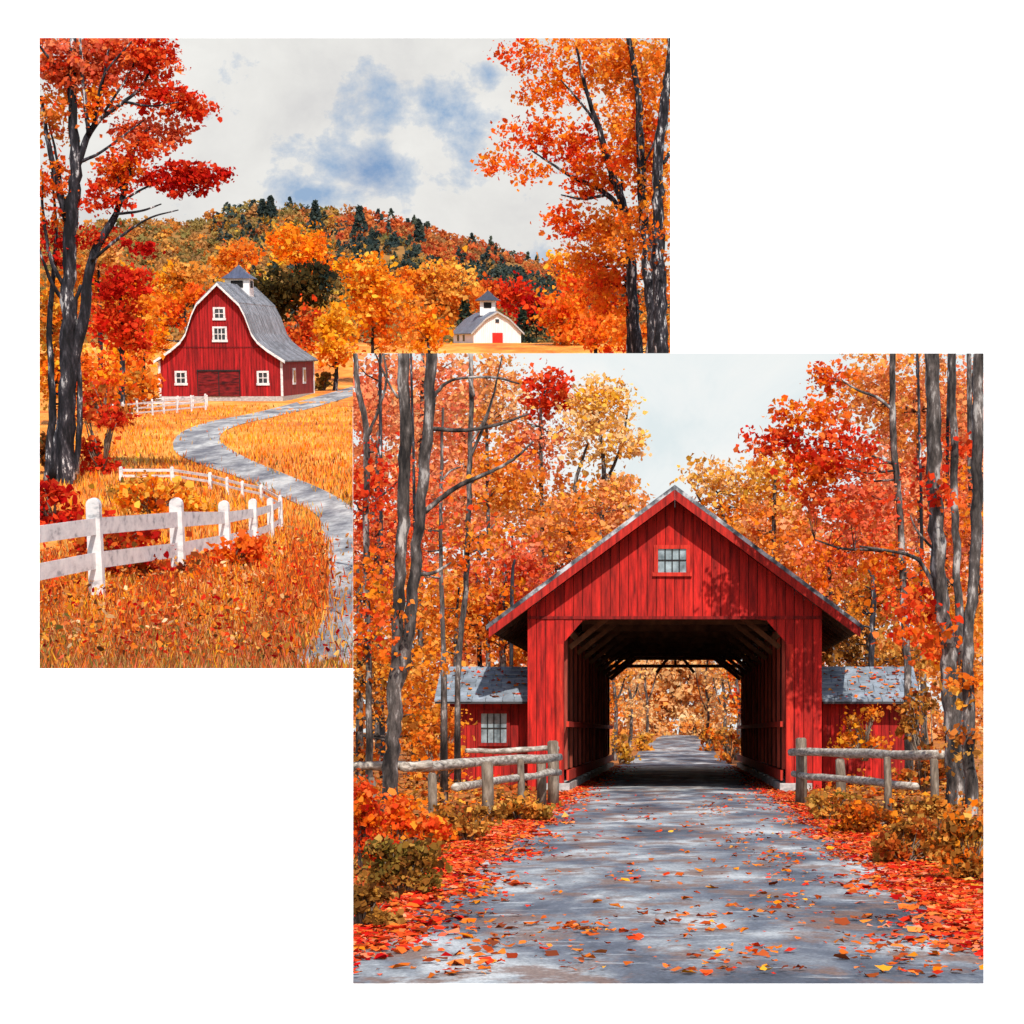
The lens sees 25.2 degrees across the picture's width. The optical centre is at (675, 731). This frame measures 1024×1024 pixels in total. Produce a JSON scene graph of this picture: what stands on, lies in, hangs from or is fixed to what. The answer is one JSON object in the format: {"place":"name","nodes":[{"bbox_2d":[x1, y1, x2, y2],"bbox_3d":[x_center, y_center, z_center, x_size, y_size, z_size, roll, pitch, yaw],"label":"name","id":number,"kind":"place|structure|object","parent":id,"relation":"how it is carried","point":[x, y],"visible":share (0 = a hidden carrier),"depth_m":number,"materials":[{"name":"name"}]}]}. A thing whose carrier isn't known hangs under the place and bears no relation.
{"place":"outdoors","nodes":[
{"label":"outdoors","id":0,"kind":"place"},
{"bbox_2d":[39,402,352,664],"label":"ground","id":1,"kind":"structure","parent":0,"point":[43,419],"depth_m":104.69,"materials":[{"name":"orange plant"}]},
{"bbox_2d":[39,475,84,525],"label":"shrub","id":2,"kind":"object","parent":1,"relation":"on","point":[53,491],"visible":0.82,"depth_m":64.66,"materials":[{"name":"red plant"}]},
{"bbox_2d":[39,277,136,423],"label":"autumn tree","id":3,"kind":"object","parent":1,"relation":"on","point":[105,373],"visible":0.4,"depth_m":127.75,"materials":[{"name":"orange plant"}]},
{"bbox_2d":[74,397,132,475],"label":"shrub","id":4,"kind":"object","parent":1,"relation":"on","point":[92,448],"visible":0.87,"depth_m":87.15,"materials":[{"name":"red plant"}]},
{"bbox_2d":[55,227,165,411],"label":"autumn tree","id":5,"kind":"object","parent":1,"relation":"on","point":[148,381],"visible":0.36,"depth_m":157.22,"materials":[{"name":"orange plant"}]},
{"bbox_2d":[76,372,145,425],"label":"shrub","id":6,"kind":"object","parent":1,"relation":"on","point":[91,396],"visible":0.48,"depth_m":123.13,"materials":[{"name":"red plant"}]},
{"bbox_2d":[86,259,161,403],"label":"autumn tree","id":7,"kind":"object","parent":1,"relation":"on","point":[127,324],"visible":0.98,"depth_m":146.69,"materials":[{"name":"red plant"}]},
{"bbox_2d":[63,510,191,553],"bbox_3d":[-12.729,-4.455,52.354,2.195,1.328,2.602,0,0,-41],"label":"shrub","id":8,"kind":"object","parent":1,"relation":"on","point":[139,538],"visible":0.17,"depth_m":52.12,"materials":[{"name":"red plant"}]},
{"bbox_2d":[68,532,204,580],"bbox_3d":[-10.721,-3.495,45.301,2.753,1.253,1.704,0,10,0],"label":"shrub","id":9,"kind":"object","parent":1,"relation":"on","point":[110,544],"visible":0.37,"depth_m":45.21,"materials":[{"name":"red plant"}]},
{"bbox_2d":[39,38,237,484],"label":"maple tree","id":10,"kind":"object","parent":1,"relation":"on","point":[93,61],"visible":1,"depth_m":81.92,"materials":[{"name":"red plant"}]},
{"bbox_2d":[102,473,206,514],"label":"shrub","id":11,"kind":"object","parent":1,"relation":"on","point":[146,500],"visible":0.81,"depth_m":71.05,"materials":[{"name":"orange plant"}]},
{"bbox_2d":[39,498,282,597],"bbox_3d":[-10.806,-4.631,51.503,1.193,2.748,27.848,0,10,0],"label":"board fence","id":12,"kind":"object","parent":1,"relation":"on","point":[96,560],"visible":0.88,"depth_m":43.75,"materials":[{"name":"white paint"}]},
{"bbox_2d":[39,519,352,667],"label":"tall grass","id":13,"kind":"structure","parent":1,"relation":"on","point":[283,660],"depth_m":36.15,"materials":[{"name":"orange plant"}]},
{"bbox_2d":[119,466,281,502],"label":"board fence","id":14,"kind":"object","parent":1,"relation":"on","point":[209,475],"visible":0.82,"depth_m":81.66,"materials":[{"name":"white paint"}]},
{"bbox_2d":[203,527,281,569],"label":"shrub","id":15,"kind":"object","parent":1,"relation":"on","point":[246,544],"visible":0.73,"depth_m":48.68,"materials":[{"name":"orange plant"}]},
{"bbox_2d":[173,386,352,667],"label":"lane","id":16,"kind":"structure","parent":1,"relation":"on","point":[337,515],"depth_m":82.87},
{"bbox_2d":[39,209,555,342],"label":"hill","id":17,"kind":"structure","parent":0,"point":[399,250],"depth_m":536.74,"materials":[{"name":"orange plant"}]},
{"bbox_2d":[39,196,669,342],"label":"hill forest","id":18,"kind":"object","parent":17,"relation":"on","point":[388,236],"visible":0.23,"depth_m":535.20,"materials":[{"name":"orange plant"}]},
{"bbox_2d":[39,38,669,293],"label":"sky","id":19,"kind":"structure","parent":0,"point":[402,127],"depth_m":602.03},
{"bbox_2d":[39,343,669,407],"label":"field","id":20,"kind":"structure","parent":0,"point":[345,378],"depth_m":319.11,"materials":[{"name":"orange plant"}]},
{"bbox_2d":[80,254,171,401],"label":"autumn tree","id":21,"kind":"object","parent":20,"relation":"on","point":[150,320],"visible":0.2,"depth_m":176.32,"materials":[{"name":"red plant"}]},
{"bbox_2d":[133,280,209,359],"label":"autumn tree","id":22,"kind":"object","parent":20,"relation":"on","point":[196,292],"visible":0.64,"depth_m":230.76,"materials":[{"name":"orange plant"}]},
{"bbox_2d":[141,259,226,308],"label":"autumn tree","id":23,"kind":"object","parent":20,"relation":"on","point":[184,273],"visible":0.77,"depth_m":263.71,"materials":[{"name":"orange plant"}]},
{"bbox_2d":[198,237,269,278],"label":"autumn tree","id":24,"kind":"object","parent":20,"relation":"on","point":[226,258],"visible":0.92,"depth_m":292.52,"materials":[{"name":"orange plant"}]},
{"bbox_2d":[153,262,317,400],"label":"barn","id":25,"kind":"structure","parent":20,"relation":"on","point":[235,343],"depth_m":203.50,"materials":[{"name":"wood"}]},
{"bbox_2d":[243,256,354,332],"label":"autumn tree","id":26,"kind":"object","parent":20,"relation":"on","point":[278,293],"visible":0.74,"depth_m":249.21,"materials":[{"name":"green plant"}]},
{"bbox_2d":[265,217,342,330],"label":"autumn tree","id":27,"kind":"object","parent":20,"relation":"on","point":[315,247],"visible":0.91,"depth_m":321.89,"materials":[{"name":"orange plant"}]},
{"bbox_2d":[285,293,330,361],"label":"autumn tree","id":28,"kind":"object","parent":20,"relation":"on","point":[300,338],"visible":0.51,"depth_m":243.55,"materials":[{"name":"orange plant"}]},
{"bbox_2d":[307,301,367,390],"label":"autumn tree","id":29,"kind":"object","parent":20,"relation":"on","point":[334,345],"visible":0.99,"depth_m":231.14,"materials":[{"name":"orange plant"}]},
{"bbox_2d":[326,244,426,352],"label":"autumn tree","id":30,"kind":"object","parent":20,"relation":"on","point":[371,281],"visible":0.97,"depth_m":255.73,"materials":[{"name":"orange plant"}]},
{"bbox_2d":[391,302,454,352],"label":"autumn tree","id":31,"kind":"object","parent":20,"relation":"on","point":[428,325],"visible":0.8,"depth_m":285.52,"materials":[{"name":"orange plant"}]},
{"bbox_2d":[389,245,499,341],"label":"autumn tree","id":32,"kind":"object","parent":20,"relation":"on","point":[448,295],"visible":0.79,"depth_m":386.34,"materials":[{"name":"orange plant"}]},
{"bbox_2d":[453,291,523,342],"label":"barn","id":33,"kind":"structure","parent":20,"relation":"on","point":[489,323],"depth_m":365.41,"materials":[{"name":"wood"}]},
{"bbox_2d":[470,270,552,325],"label":"autumn tree","id":34,"kind":"object","parent":20,"relation":"on","point":[508,297],"visible":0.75,"depth_m":394.01,"materials":[{"name":"red plant"}]},
{"bbox_2d":[469,38,651,352],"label":"oak tree","id":35,"kind":"object","parent":20,"relation":"on","point":[594,185],"visible":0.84,"depth_m":191.07,"materials":[{"name":"orange plant"}]},
{"bbox_2d":[522,285,616,345],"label":"autumn tree","id":36,"kind":"object","parent":20,"relation":"on","point":[559,326],"visible":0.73,"depth_m":342.65,"materials":[{"name":"orange plant"}]},
{"bbox_2d":[536,242,625,352],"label":"autumn tree","id":37,"kind":"object","parent":20,"relation":"on","point":[593,340],"visible":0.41,"depth_m":294.25,"materials":[{"name":"orange plant"}]},
{"bbox_2d":[553,236,669,352],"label":"oak tree","id":38,"kind":"object","parent":20,"relation":"on","point":[612,276],"visible":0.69,"depth_m":195.63,"materials":[{"name":"orange plant"}]},
{"bbox_2d":[586,303,669,351],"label":"autumn tree","id":39,"kind":"object","parent":20,"relation":"on","point":[621,332],"visible":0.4,"depth_m":256.06,"materials":[{"name":"orange plant"}]},
{"bbox_2d":[589,38,669,352],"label":"oak tree","id":40,"kind":"object","parent":20,"relation":"on","point":[640,149],"visible":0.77,"depth_m":183.37,"materials":[{"name":"orange plant"}]},
{"bbox_2d":[620,38,669,352],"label":"oak tree","id":41,"kind":"object","parent":20,"relation":"on","point":[656,254],"visible":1,"depth_m":175.65,"materials":[{"name":"grey plant"}]},
{"bbox_2d":[0,0,1023,1023],"bbox_3d":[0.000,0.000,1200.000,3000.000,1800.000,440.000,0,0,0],"label":"backdrop","id":42,"kind":"structure","parent":0,"point":[177,843],"depth_m":1227.22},
{"bbox_2d":[353,735,983,983],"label":"road","id":43,"kind":"structure","parent":0,"point":[682,768],"depth_m":18.07,"materials":[{"name":"grey asphalt"}]},
{"bbox_2d":[353,765,983,974],"bbox_3d":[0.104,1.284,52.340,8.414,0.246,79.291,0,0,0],"label":"fallen leaves","id":44,"kind":"object","parent":43,"relation":"on","point":[952,898],"visible":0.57,"depth_m":20.33,"materials":[{"name":"orange plant"}]},
{"bbox_2d":[353,793,983,977],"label":"fallen leaves","id":45,"kind":"object","parent":43,"relation":"on","point":[493,941],"visible":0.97,"depth_m":15.64,"materials":[{"name":"orange plant"}]},
{"bbox_2d":[353,353,983,733],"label":"sky","id":46,"kind":"structure","parent":0,"point":[708,404],"depth_m":165.00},
{"bbox_2d":[353,732,983,893],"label":"ground","id":47,"kind":"structure","parent":0,"point":[936,744],"depth_m":52.00,"materials":[{"name":"orange plant"}]},
{"bbox_2d":[353,768,402,870],"bbox_3d":[-2.819,0.923,21.805,0.610,1.162,0.652,0,0,0],"label":"shrub","id":48,"kind":"object","parent":47,"relation":"on","point":[368,817],"visible":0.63,"depth_m":21.70,"materials":[{"name":"orange plant"}]},
{"bbox_2d":[353,881,410,927],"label":"shrub","id":49,"kind":"object","parent":47,"relation":"on","point":[366,909],"visible":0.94,"depth_m":16.05,"materials":[{"name":"brown plant"}]},
{"bbox_2d":[353,378,428,741],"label":"forest tree","id":50,"kind":"object","parent":47,"relation":"on","point":[385,537],"visible":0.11,"depth_m":128.03,"materials":[{"name":"orange plant"}]},
{"bbox_2d":[353,353,431,778],"bbox_3d":[-5.916,-3.226,47.073,1.791,9.207,2.964,0,0,0],"label":"autumn tree","id":51,"kind":"object","parent":47,"relation":"on","point":[365,491],"visible":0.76,"depth_m":46.94,"materials":[{"name":"orange plant"}]},
{"bbox_2d":[362,353,426,777],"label":"forest tree","id":52,"kind":"object","parent":47,"relation":"on","point":[382,730],"visible":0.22,"depth_m":61.96,"materials":[{"name":"grey plant"}]},
{"bbox_2d":[353,569,439,778],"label":"forest tree","id":53,"kind":"object","parent":47,"relation":"on","point":[360,713],"visible":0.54,"depth_m":57.91,"materials":[{"name":"orange plant"}]},
{"bbox_2d":[353,832,452,892],"bbox_3d":[-2.323,1.151,19.374,0.846,0.597,0.590,0,0,0],"label":"shrub","id":54,"kind":"object","parent":47,"relation":"on","point":[395,866],"visible":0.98,"depth_m":19.28,"materials":[{"name":"green plant"}]},
{"bbox_2d":[353,787,461,849],"bbox_3d":[-2.977,1.063,25.101,1.232,0.900,1.000,0,0,0],"label":"shrub","id":55,"kind":"object","parent":47,"relation":"on","point":[401,817],"visible":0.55,"depth_m":25.08,"materials":[{"name":"orange plant"}]},
{"bbox_2d":[353,353,474,770],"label":"forest tree","id":56,"kind":"object","parent":47,"relation":"on","point":[391,401],"visible":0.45,"depth_m":73.82,"materials":[{"name":"orange plant"}]},
{"bbox_2d":[355,408,490,802],"bbox_3d":[-4.418,-2.130,39.894,2.363,7.141,2.446,0,0,0],"label":"autumn tree","id":57,"kind":"object","parent":47,"relation":"on","point":[443,746],"visible":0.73,"depth_m":39.96,"materials":[{"name":"orange plant"}]},
{"bbox_2d":[369,353,503,760],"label":"forest tree","id":58,"kind":"object","parent":47,"relation":"on","point":[447,401],"visible":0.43,"depth_m":83.94,"materials":[{"name":"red plant"}]},
{"bbox_2d":[399,700,477,784],"bbox_3d":[-4.904,0.267,47.068,1.632,1.868,1.336,0,0,0],"label":"shrub","id":59,"kind":"object","parent":47,"relation":"on","point":[427,748],"visible":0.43,"depth_m":47.01,"materials":[{"name":"orange plant"}]},
{"bbox_2d":[353,353,533,811],"bbox_3d":[-3.184,-1.890,31.061,2.509,6.564,1.719,0,0,0],"label":"autumn tree","id":60,"kind":"object","parent":47,"relation":"on","point":[402,640],"visible":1,"depth_m":30.92,"materials":[{"name":"grey plant"}]},
{"bbox_2d":[384,567,507,738],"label":"forest tree","id":61,"kind":"object","parent":47,"relation":"on","point":[435,613],"visible":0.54,"depth_m":61.99,"materials":[{"name":"orange plant"}]},
{"bbox_2d":[353,740,562,824],"bbox_3d":[-3.451,0.829,36.970,2.117,1.333,18.189,0,0,3],"label":"log fence","id":62,"kind":"object","parent":47,"relation":"on","point":[488,781],"visible":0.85,"depth_m":37.42,"materials":[{"name":"grey wood"}]},
{"bbox_2d":[416,375,508,740],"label":"forest tree","id":63,"kind":"object","parent":47,"relation":"on","point":[471,663],"visible":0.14,"depth_m":125.94,"materials":[{"name":"orange plant"}]},
{"bbox_2d":[409,353,526,791],"bbox_3d":[-4.088,-3.083,44.991,2.211,8.839,2.818,0,0,-17],"label":"autumn tree","id":64,"kind":"object","parent":47,"relation":"on","point":[465,563],"visible":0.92,"depth_m":44.95,"materials":[{"name":"orange plant"}]},
{"bbox_2d":[430,797,507,841],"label":"shrub","id":65,"kind":"object","parent":47,"relation":"on","point":[472,830],"visible":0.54,"depth_m":28.32,"materials":[{"name":"orange plant"}]},
{"bbox_2d":[434,667,527,788],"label":"shed","id":66,"kind":"structure","parent":47,"relation":"on","point":[502,720],"depth_m":54.30,"materials":[{"name":"red wood"}]},
{"bbox_2d":[478,710,509,745],"bbox_3d":[-4.344,-0.090,54.273,0.769,0.860,0.047,0,0,0],"label":"window","id":67,"kind":"structure","parent":66,"relation":"in","point":[493,725],"depth_m":54.28,"materials":[{"name":"glass"}]},
{"bbox_2d":[418,529,566,666],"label":"forest tree","id":68,"kind":"object","parent":47,"relation":"on","point":[527,557],"visible":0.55,"depth_m":65.86,"materials":[{"name":"orange plant"}]},
{"bbox_2d":[439,353,554,666],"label":"forest tree","id":69,"kind":"object","parent":47,"relation":"on","point":[497,406],"visible":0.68,"depth_m":93.94,"materials":[{"name":"orange plant"}]},
{"bbox_2d":[473,358,586,564],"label":"forest tree","id":70,"kind":"object","parent":47,"relation":"on","point":[542,403],"visible":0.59,"depth_m":99.97,"materials":[{"name":"red plant"}]},
{"bbox_2d":[494,791,567,820],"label":"shrub","id":71,"kind":"object","parent":47,"relation":"on","point":[524,809],"visible":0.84,"depth_m":35.45,"materials":[{"name":"orange plant"}]},
{"bbox_2d":[496,471,654,599],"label":"forest tree","id":72,"kind":"object","parent":47,"relation":"on","point":[570,531],"visible":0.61,"depth_m":69.57,"materials":[{"name":"orange plant"}]},
{"bbox_2d":[539,369,651,540],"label":"forest tree","id":73,"kind":"object","parent":47,"relation":"on","point":[589,419],"visible":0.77,"depth_m":96.73,"materials":[{"name":"yellow plant"}]},
{"bbox_2d":[610,660,654,747],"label":"roadside tree","id":74,"kind":"object","parent":47,"relation":"on","point":[631,701],"visible":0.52,"depth_m":121.93,"materials":[{"name":"orange plant"}]},
{"bbox_2d":[353,768,983,885],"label":"undergrowth","id":75,"kind":"object","parent":47,"relation":"on","point":[967,812],"visible":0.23,"depth_m":40.40,"materials":[{"name":"orange plant"}]},
{"bbox_2d":[486,485,863,791],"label":"covered bridge","id":76,"kind":"structure","parent":47,"relation":"on","point":[675,573],"depth_m":53.11,"materials":[{"name":"wood"}]},
{"bbox_2d":[652,545,691,575],"bbox_3d":[-0.090,-3.994,53.068,0.920,0.728,0.056,0,0,0],"label":"window","id":77,"kind":"structure","parent":76,"relation":"in","point":[669,560],"depth_m":53.07,"materials":[{"name":"wood"}]},
{"bbox_2d":[626,660,725,733],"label":"roadside tree","id":78,"kind":"object","parent":47,"relation":"on","point":[673,700],"visible":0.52,"depth_m":157.59,"materials":[{"name":"orange plant"}]},
{"bbox_2d":[669,451,780,541],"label":"forest tree","id":79,"kind":"object","parent":47,"relation":"on","point":[720,482],"visible":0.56,"depth_m":97.58,"materials":[{"name":"orange plant"}]},
{"bbox_2d":[725,446,845,602],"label":"forest tree","id":80,"kind":"object","parent":47,"relation":"on","point":[775,506],"visible":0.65,"depth_m":91.87,"materials":[{"name":"orange plant"}]},
{"bbox_2d":[733,353,929,781],"bbox_3d":[3.544,-3.467,49.912,4.602,9.729,2.810,0,0,0],"label":"maple tree","id":81,"kind":"object","parent":47,"relation":"on","point":[821,462],"visible":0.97,"depth_m":49.87,"materials":[{"name":"red plant"}]},
{"bbox_2d":[804,787,861,820],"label":"shrub","id":82,"kind":"object","parent":47,"relation":"on","point":[819,806],"visible":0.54,"depth_m":35.48,"materials":[{"name":"orange plant"}]},
{"bbox_2d":[785,500,905,666],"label":"forest tree","id":83,"kind":"object","parent":47,"relation":"on","point":[819,559],"visible":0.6,"depth_m":71.66,"materials":[{"name":"orange plant"}]},
{"bbox_2d":[827,703,895,760],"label":"shrub","id":84,"kind":"object","parent":47,"relation":"on","point":[864,740],"visible":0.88,"depth_m":52.80,"materials":[{"name":"orange plant"}]},
{"bbox_2d":[822,799,904,833],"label":"shrub","id":85,"kind":"object","parent":47,"relation":"on","point":[857,815],"visible":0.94,"depth_m":30.89,"materials":[{"name":"orange plant"}]},
{"bbox_2d":[830,568,897,667],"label":"forest tree","id":86,"kind":"object","parent":47,"relation":"on","point":[871,614],"visible":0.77,"depth_m":59.94,"materials":[{"name":"orange plant"}]},
{"bbox_2d":[788,738,944,818],"bbox_3d":[3.463,0.803,38.994,1.124,1.386,11.263,0,0,-7],"label":"log fence","id":87,"kind":"object","parent":47,"relation":"on","point":[801,751],"visible":0.89,"depth_m":39.97,"materials":[{"name":"grey wood"}]},
{"bbox_2d":[822,667,920,788],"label":"shed","id":88,"kind":"structure","parent":47,"relation":"on","point":[834,709],"depth_m":54.31,"materials":[{"name":"red wood"}]},
{"bbox_2d":[821,565,939,683],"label":"forest tree","id":89,"kind":"object","parent":47,"relation":"on","point":[883,659],"visible":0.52,"depth_m":63.93,"materials":[{"name":"orange plant"}]},
{"bbox_2d":[810,353,983,749],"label":"forest tree","id":90,"kind":"object","parent":47,"relation":"on","point":[880,377],"visible":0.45,"depth_m":87.66,"materials":[{"name":"orange plant"}]},
{"bbox_2d":[852,811,942,862],"bbox_3d":[2.384,1.137,23.963,1.116,0.633,0.692,0,0,-25],"label":"shrub","id":91,"kind":"object","parent":47,"relation":"on","point":[893,846],"visible":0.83,"depth_m":23.84,"materials":[{"name":"orange plant"}]},
{"bbox_2d":[856,382,943,729],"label":"forest tree","id":92,"kind":"object","parent":47,"relation":"on","point":[880,453],"visible":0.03,"depth_m":139.54,"materials":[{"name":"orange plant"}]},
{"bbox_2d":[860,353,971,808],"bbox_3d":[3.757,-2.284,35.254,1.838,7.285,2.160,0,0,0],"label":"birch tree","id":93,"kind":"object","parent":47,"relation":"on","point":[939,603],"visible":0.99,"depth_m":35.40,"materials":[{"name":"grey plant"}]},
{"bbox_2d":[887,679,946,791],"bbox_3d":[5.192,0.134,46.488,1.822,2.441,1.365,0,0,16],"label":"shrub","id":94,"kind":"object","parent":47,"relation":"on","point":[911,717],"visible":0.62,"depth_m":46.44,"materials":[{"name":"orange plant"}]},
{"bbox_2d":[896,353,966,771],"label":"forest tree","id":95,"kind":"object","parent":47,"relation":"on","point":[912,585],"visible":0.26,"depth_m":69.96,"materials":[{"name":"orange plant"}]},
{"bbox_2d":[891,382,983,739],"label":"forest tree","id":96,"kind":"object","parent":47,"relation":"on","point":[938,729],"visible":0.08,"depth_m":129.76,"materials":[{"name":"orange plant"}]},
{"bbox_2d":[902,794,975,847],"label":"shrub","id":97,"kind":"object","parent":47,"relation":"on","point":[933,807],"visible":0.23,"depth_m":25.95,"materials":[{"name":"orange plant"}]},
{"bbox_2d":[909,353,983,669],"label":"forest tree","id":98,"kind":"object","parent":47,"relation":"on","point":[965,535],"visible":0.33,"depth_m":75.43,"materials":[{"name":"orange plant"}]},
{"bbox_2d":[911,353,983,804],"bbox_3d":[4.662,-2.496,38.667,1.148,7.842,1.484,0,0,17],"label":"birch tree","id":99,"kind":"object","parent":47,"relation":"on","point":[956,448],"visible":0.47,"depth_m":38.45,"materials":[{"name":"grey plant"}]},
{"bbox_2d":[915,353,983,816],"bbox_3d":[4.045,-2.098,33.395,1.080,6.982,1.027,0,0,0],"label":"birch tree","id":100,"kind":"object","parent":47,"relation":"on","point":[968,681],"visible":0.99,"depth_m":33.43,"materials":[{"name":"grey plant"}]},
{"bbox_2d":[919,810,983,879],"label":"shrub","id":101,"kind":"object","parent":47,"relation":"on","point":[951,836],"visible":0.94,"depth_m":21.08,"materials":[{"name":"orange plant"}]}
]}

